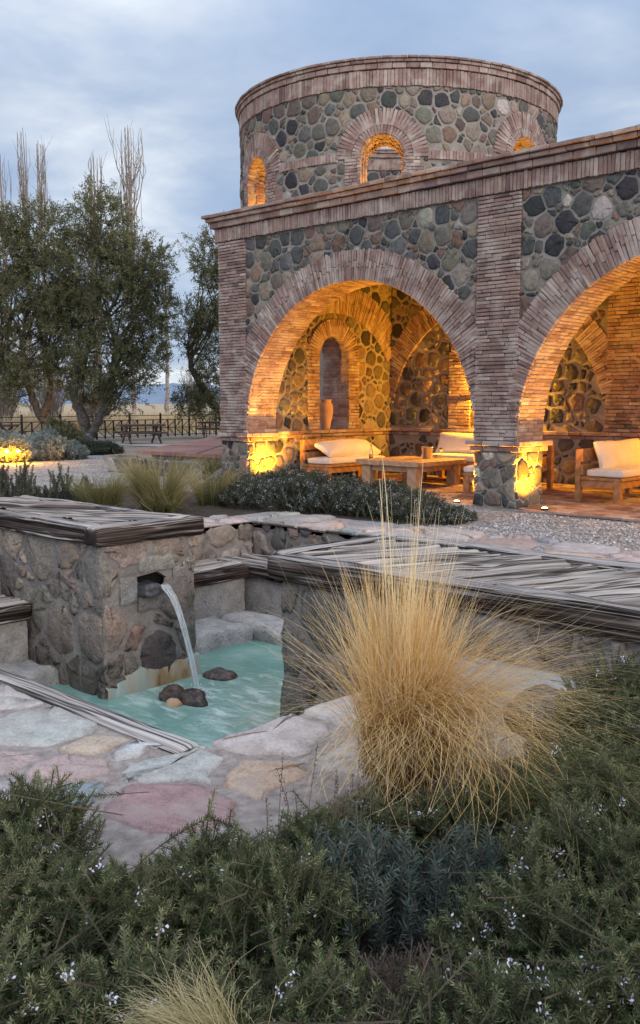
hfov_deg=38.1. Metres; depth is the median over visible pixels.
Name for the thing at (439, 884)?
lavender bush
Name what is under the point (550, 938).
rosemary bush
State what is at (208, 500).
feather grass
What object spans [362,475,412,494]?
flowering rosemary
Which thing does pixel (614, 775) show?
rosemary bush
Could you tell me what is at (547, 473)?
garden sofa
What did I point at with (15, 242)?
olive tree
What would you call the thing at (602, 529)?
loose gravel
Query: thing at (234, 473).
flowering rosemary
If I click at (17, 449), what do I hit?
garden lamp
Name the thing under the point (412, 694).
feather grass
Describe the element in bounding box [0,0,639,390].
sky
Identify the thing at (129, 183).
bare poplar
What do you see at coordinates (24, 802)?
rosemary bush
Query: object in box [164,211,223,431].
olive tree
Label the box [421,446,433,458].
ice bucket
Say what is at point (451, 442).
back cushion
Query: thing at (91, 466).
gravel court
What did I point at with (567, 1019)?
rosemary bush
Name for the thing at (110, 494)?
feather grass
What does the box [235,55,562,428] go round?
round tower
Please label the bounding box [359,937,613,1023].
rosemary bush
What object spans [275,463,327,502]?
flowering rosemary
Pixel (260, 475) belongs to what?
flowering rosemary
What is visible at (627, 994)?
rosemary bush
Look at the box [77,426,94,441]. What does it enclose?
round bush
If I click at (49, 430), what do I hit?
round bush
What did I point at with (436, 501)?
flowering rosemary
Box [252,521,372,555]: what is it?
stone retaining wall
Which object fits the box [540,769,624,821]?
rosemary bush
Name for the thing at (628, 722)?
rosemary bush
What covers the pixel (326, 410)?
clay jar
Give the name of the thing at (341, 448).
back cushion
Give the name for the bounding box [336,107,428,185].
arched window
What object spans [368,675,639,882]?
shrub
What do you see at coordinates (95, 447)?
round bush
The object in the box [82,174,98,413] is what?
bare poplar
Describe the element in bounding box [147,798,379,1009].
rosemary bush
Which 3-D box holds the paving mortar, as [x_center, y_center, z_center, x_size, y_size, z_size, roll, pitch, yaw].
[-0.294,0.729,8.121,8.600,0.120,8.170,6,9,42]
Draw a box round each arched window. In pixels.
[242,133,280,207]
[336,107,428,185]
[493,112,544,153]
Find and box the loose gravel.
[459,512,639,550]
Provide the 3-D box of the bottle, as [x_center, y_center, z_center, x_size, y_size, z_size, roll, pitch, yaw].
[1.012,-1.198,18.413,0.080,0.285,0.080,6,9,42]
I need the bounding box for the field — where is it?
[13,404,219,432]
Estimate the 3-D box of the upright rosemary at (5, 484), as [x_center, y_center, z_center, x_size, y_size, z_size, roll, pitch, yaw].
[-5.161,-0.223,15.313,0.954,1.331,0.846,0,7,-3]
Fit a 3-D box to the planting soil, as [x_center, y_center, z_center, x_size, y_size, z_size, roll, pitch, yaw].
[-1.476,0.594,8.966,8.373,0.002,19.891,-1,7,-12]
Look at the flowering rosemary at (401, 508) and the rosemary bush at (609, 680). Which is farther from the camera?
the flowering rosemary at (401, 508)
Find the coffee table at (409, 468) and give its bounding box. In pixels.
[356,456,465,488]
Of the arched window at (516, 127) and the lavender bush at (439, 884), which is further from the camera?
the arched window at (516, 127)
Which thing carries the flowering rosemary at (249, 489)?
on the planting soil
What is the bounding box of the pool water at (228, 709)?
[50,639,283,747]
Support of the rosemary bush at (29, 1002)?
on the planting soil
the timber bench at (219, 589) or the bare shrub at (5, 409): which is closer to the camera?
the timber bench at (219, 589)
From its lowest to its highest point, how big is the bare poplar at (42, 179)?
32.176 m
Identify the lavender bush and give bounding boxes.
[289,799,430,965]
[381,817,516,964]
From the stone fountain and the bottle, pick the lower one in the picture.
the stone fountain
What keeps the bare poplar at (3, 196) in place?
on the field
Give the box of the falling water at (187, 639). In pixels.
[161,584,199,688]
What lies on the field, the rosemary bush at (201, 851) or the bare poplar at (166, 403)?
the bare poplar at (166, 403)
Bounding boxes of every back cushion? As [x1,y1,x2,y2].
[314,439,380,457]
[435,432,474,453]
[593,438,639,468]
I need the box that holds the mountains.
[4,383,219,403]
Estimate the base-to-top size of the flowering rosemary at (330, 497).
0.634 m
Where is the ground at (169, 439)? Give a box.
[0,433,221,464]
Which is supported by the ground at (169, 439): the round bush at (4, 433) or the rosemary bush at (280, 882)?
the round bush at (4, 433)
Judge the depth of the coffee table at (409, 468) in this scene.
18.08 m
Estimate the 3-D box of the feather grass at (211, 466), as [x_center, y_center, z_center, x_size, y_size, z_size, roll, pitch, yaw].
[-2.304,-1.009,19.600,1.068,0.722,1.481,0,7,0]
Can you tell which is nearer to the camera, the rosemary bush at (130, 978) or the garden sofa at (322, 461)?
the rosemary bush at (130, 978)
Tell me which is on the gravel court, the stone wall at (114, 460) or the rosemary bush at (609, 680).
the stone wall at (114, 460)
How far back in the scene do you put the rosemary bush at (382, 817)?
3.36 m
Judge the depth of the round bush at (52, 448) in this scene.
26.90 m
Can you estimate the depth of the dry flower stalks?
3.10 m
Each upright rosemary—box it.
[0,461,14,496]
[7,457,38,496]
[22,484,59,498]
[44,463,74,499]
[64,474,93,501]
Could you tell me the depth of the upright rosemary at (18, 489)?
14.98 m
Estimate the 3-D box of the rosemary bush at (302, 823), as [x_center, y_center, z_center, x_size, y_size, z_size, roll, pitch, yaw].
[0.036,1.211,3.062,0.671,0.596,0.636,6,9,42]
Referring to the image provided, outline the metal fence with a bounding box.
[0,413,217,439]
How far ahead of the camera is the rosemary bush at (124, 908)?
2.53 m
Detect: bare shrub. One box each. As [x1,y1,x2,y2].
[0,347,32,428]
[28,363,68,420]
[66,361,112,428]
[176,361,215,417]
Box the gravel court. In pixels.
[0,455,639,550]
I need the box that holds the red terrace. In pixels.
[137,437,221,460]
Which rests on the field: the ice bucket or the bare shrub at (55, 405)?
the bare shrub at (55, 405)
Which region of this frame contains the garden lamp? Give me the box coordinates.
[4,446,21,463]
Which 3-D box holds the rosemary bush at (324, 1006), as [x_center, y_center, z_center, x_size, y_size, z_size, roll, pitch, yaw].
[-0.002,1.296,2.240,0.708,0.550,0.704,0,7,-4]
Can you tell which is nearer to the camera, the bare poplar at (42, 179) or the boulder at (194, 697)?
the boulder at (194, 697)
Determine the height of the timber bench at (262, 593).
0.890 m
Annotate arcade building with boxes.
[201,124,639,522]
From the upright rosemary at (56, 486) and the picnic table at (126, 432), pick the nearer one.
the upright rosemary at (56, 486)
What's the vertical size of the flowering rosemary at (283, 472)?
0.767 m
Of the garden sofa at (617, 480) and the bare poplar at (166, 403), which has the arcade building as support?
the garden sofa at (617, 480)
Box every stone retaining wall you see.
[0,521,253,593]
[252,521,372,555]
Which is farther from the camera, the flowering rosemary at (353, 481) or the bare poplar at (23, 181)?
the bare poplar at (23, 181)
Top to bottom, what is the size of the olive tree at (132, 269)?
11.557 m
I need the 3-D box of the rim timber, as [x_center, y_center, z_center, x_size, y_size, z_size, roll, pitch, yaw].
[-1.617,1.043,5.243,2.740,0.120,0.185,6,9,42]
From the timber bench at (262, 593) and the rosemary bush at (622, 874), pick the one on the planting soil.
the rosemary bush at (622, 874)
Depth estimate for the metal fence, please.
43.03 m
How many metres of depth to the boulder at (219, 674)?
9.59 m
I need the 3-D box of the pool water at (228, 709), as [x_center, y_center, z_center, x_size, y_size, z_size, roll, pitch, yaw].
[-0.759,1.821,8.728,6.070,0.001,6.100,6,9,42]
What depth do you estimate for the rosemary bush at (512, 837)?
3.02 m
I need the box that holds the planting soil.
[2,486,638,1023]
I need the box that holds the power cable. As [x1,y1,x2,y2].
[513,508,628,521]
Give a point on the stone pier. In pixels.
(592, 585)
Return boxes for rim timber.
[0,668,197,753]
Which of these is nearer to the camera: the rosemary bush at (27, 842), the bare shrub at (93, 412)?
the rosemary bush at (27, 842)
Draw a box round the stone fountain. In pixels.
[0,495,204,699]
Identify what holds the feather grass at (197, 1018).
on the planting soil
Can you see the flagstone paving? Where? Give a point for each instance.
(162, 808)
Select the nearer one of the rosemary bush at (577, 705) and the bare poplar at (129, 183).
the rosemary bush at (577, 705)
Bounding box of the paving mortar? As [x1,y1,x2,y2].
[0,511,639,881]
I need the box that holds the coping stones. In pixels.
[203,511,639,562]
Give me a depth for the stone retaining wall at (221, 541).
12.46 m
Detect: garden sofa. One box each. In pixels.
[300,437,384,481]
[421,438,473,479]
[462,443,553,493]
[574,448,639,504]
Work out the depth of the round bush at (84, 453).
27.51 m
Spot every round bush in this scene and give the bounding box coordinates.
[0,429,31,441]
[0,431,38,462]
[26,426,66,440]
[26,432,79,460]
[41,415,87,440]
[61,439,90,459]
[71,438,109,454]
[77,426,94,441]
[100,439,125,453]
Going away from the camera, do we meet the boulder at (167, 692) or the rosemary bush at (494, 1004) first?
the rosemary bush at (494, 1004)
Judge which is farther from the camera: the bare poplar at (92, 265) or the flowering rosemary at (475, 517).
the bare poplar at (92, 265)
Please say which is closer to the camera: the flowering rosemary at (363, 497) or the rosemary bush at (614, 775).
the rosemary bush at (614, 775)
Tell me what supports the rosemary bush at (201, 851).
on the planting soil
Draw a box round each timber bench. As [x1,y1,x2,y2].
[0,594,31,662]
[194,559,249,619]
[216,552,283,618]
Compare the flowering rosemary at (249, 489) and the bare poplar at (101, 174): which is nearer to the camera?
the flowering rosemary at (249, 489)
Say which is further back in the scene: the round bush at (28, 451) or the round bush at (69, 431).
the round bush at (69, 431)
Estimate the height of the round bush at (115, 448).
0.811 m
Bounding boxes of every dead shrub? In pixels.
[303,936,488,1023]
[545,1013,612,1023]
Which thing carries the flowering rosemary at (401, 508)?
on the planting soil
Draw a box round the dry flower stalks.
[276,744,373,859]
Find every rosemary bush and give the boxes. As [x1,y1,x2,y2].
[0,762,147,867]
[0,800,84,945]
[0,846,123,1008]
[0,918,121,1023]
[1,830,248,1023]
[18,818,148,962]
[39,905,273,1023]
[115,788,283,942]
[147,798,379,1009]
[195,927,445,1023]
[235,789,406,964]
[288,781,422,871]
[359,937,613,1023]
[384,777,505,869]
[412,766,558,854]
[419,843,639,1023]
[444,802,606,926]
[494,725,639,880]
[497,794,639,971]
[501,677,639,808]
[512,925,639,1023]
[523,690,610,780]
[539,1004,634,1023]
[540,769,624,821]
[556,644,639,746]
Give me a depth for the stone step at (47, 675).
9.31 m
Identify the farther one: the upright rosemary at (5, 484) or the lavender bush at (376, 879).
the upright rosemary at (5, 484)
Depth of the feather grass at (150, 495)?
13.89 m
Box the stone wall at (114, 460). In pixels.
[107,455,221,479]
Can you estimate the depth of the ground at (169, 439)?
42.98 m
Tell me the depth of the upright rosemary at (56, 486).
14.79 m
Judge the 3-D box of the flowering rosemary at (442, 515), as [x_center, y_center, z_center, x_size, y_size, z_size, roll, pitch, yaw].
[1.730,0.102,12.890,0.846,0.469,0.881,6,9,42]
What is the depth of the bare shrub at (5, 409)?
54.49 m
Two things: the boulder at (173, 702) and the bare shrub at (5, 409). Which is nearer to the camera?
the boulder at (173, 702)
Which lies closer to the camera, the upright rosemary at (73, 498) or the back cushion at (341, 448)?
the upright rosemary at (73, 498)
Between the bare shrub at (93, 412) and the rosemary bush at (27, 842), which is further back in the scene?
the bare shrub at (93, 412)
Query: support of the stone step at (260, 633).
on the pool bed
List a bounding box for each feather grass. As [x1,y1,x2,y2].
[60,468,137,506]
[96,936,283,1023]
[97,446,215,512]
[176,462,253,505]
[189,448,221,477]
[217,456,639,860]
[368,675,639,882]
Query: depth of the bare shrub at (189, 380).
69.18 m
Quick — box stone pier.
[267,535,639,716]
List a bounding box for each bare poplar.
[0,154,11,412]
[13,127,34,414]
[29,138,50,386]
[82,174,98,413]
[83,152,106,407]
[105,114,145,414]
[159,263,172,414]
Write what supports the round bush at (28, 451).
on the gravel court
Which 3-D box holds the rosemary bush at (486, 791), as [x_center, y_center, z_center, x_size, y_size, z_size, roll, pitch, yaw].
[0.719,1.172,3.468,0.689,0.511,0.561,6,9,42]
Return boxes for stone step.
[0,660,59,685]
[195,616,252,653]
[220,611,283,645]
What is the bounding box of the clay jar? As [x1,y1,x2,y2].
[318,399,332,428]
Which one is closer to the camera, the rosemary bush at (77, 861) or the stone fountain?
the rosemary bush at (77, 861)
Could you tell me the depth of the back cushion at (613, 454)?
15.42 m
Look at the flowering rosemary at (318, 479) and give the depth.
14.60 m
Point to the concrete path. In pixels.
(139, 444)
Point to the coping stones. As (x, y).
(328, 522)
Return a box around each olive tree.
[0,189,101,425]
[29,173,184,439]
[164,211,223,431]
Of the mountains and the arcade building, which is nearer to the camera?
the arcade building
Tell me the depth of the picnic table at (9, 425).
37.92 m
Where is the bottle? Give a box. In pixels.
[369,444,372,458]
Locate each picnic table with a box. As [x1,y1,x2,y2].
[2,424,25,432]
[113,424,168,443]
[197,421,221,437]
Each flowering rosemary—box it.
[197,471,251,498]
[216,475,288,508]
[240,469,279,481]
[247,465,295,503]
[252,474,326,512]
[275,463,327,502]
[285,468,344,506]
[296,480,362,514]
[328,471,371,489]
[336,483,393,518]
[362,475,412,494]
[369,493,432,521]
[395,486,451,506]
[415,502,473,524]
[452,504,481,521]
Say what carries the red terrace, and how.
on the ground at (169, 439)
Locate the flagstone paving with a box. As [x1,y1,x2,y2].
[0,657,596,833]
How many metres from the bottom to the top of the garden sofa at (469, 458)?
0.870 m
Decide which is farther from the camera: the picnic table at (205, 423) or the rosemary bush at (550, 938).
the picnic table at (205, 423)
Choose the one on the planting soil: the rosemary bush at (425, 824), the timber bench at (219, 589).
the rosemary bush at (425, 824)
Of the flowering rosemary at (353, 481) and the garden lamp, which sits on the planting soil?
the flowering rosemary at (353, 481)
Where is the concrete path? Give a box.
[112,442,169,446]
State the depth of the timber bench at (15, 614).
9.61 m
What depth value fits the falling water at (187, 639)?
9.06 m
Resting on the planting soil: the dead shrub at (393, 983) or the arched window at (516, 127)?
the dead shrub at (393, 983)
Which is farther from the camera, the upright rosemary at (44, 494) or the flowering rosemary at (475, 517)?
the upright rosemary at (44, 494)
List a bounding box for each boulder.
[158,684,183,701]
[166,698,182,706]
[179,688,207,707]
[202,667,237,680]
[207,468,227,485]
[501,684,576,729]
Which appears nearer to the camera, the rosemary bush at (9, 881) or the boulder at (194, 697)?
the rosemary bush at (9, 881)

